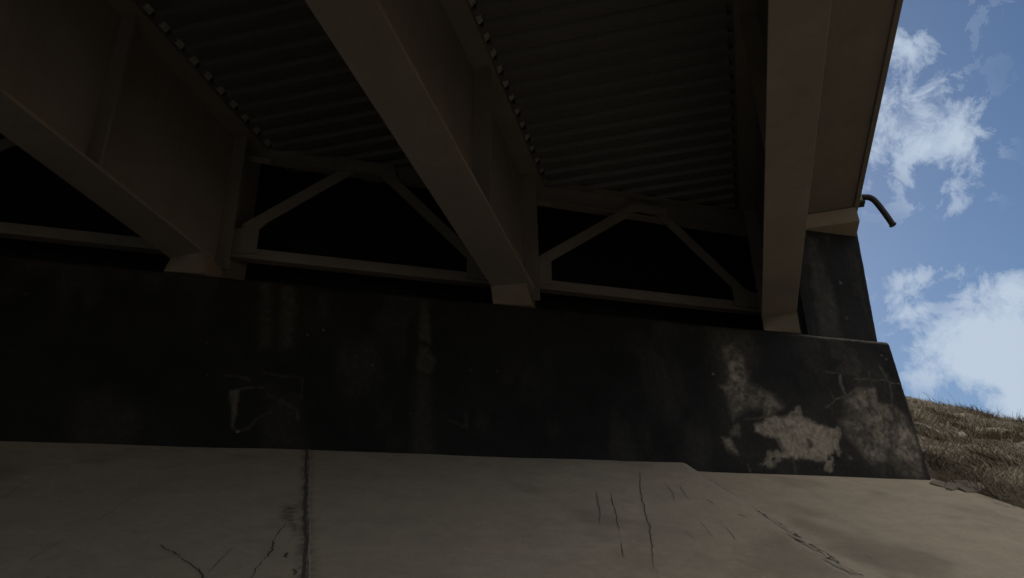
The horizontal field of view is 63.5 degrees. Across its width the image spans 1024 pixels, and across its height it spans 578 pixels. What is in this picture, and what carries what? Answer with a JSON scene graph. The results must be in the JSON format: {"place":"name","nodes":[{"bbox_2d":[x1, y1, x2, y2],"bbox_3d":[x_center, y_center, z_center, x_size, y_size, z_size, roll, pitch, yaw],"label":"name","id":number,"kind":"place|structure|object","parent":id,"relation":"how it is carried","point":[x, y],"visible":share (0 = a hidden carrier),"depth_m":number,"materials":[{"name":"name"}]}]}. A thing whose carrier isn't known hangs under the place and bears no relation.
{"place":"outdoors","nodes":[
{"label":"outdoors","id":0,"kind":"place"},
{"bbox_2d":[0,441,1023,577],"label":"pavement","id":1,"kind":"structure","parent":0,"point":[77,510],"depth_m":5.08,"materials":[{"name":"concrete"}]},
{"bbox_2d":[929,480,945,487],"bbox_3d":[3.978,1.828,7.723,0.124,0.136,0.251,-17,-30,29],"label":"broken slab","id":2,"kind":"object","parent":1,"relation":"on","point":[939,483],"depth_m":7.69,"materials":[{"name":"concrete"}]},
{"bbox_2d":[945,480,984,492],"bbox_3d":[4.175,1.811,7.610,0.300,0.207,0.460,-17,-30,30],"label":"broken slab","id":3,"kind":"object","parent":1,"relation":"on","point":[951,485],"depth_m":7.57,"materials":[{"name":"concrete"}]},
{"bbox_2d":[857,0,1023,419],"label":"sky","id":4,"kind":"structure","parent":0,"point":[945,283],"materials":[{"name":"blue"}]},
{"bbox_2d":[903,390,1023,508],"bbox_3d":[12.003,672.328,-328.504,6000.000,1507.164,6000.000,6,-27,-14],"label":"ground","id":5,"kind":"structure","parent":0,"point":[932,473],"depth_m":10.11,"materials":[{"name":"brown plant"}]},
{"bbox_2d":[0,133,930,479],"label":"abutment","id":6,"kind":"object","parent":5,"relation":"on","point":[112,347],"visible":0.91,"depth_m":7.38,"materials":[{"name":"black concrete"}]},
{"bbox_2d":[164,252,221,277],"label":"bearing block","id":7,"kind":"structure","parent":6,"relation":"on","point":[202,263],"depth_m":6.87,"materials":[{"name":"paint"}]},
{"bbox_2d":[0,0,902,321],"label":"bridge","id":8,"kind":"structure","parent":6,"relation":"on","point":[164,126],"depth_m":6.98,"materials":[{"name":"paint"}]},
{"bbox_2d":[858,193,896,227],"bbox_3d":[4.048,-0.886,9.191,0.333,0.480,0.120,-7,-27,13],"label":"drain pipe","id":9,"kind":"object","parent":8,"relation":"attached to","point":[880,207],"visible":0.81,"depth_m":9.18,"materials":[{"name":"metal"}]},
{"bbox_2d":[491,283,535,307],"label":"bearing block","id":10,"kind":"structure","parent":6,"relation":"on","point":[517,295],"depth_m":7.50,"materials":[{"name":"paint"}]},
{"bbox_2d":[762,312,800,333],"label":"bearing block","id":11,"kind":"structure","parent":6,"relation":"on","point":[786,323],"depth_m":8.19,"materials":[{"name":"paint"}]},
{"bbox_2d":[914,421,939,433],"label":"broken slab","id":12,"kind":"structure","parent":5,"relation":"on","point":[928,427],"depth_m":11.35,"materials":[{"name":"concrete"}]},
{"bbox_2d":[958,431,966,440],"bbox_3d":[5.978,1.954,10.973,0.094,0.251,0.518,-11,-28,20],"label":"broken slab","id":13,"kind":"object","parent":5,"relation":"on","point":[963,433],"depth_m":10.87,"materials":[{"name":"concrete"}]}
]}

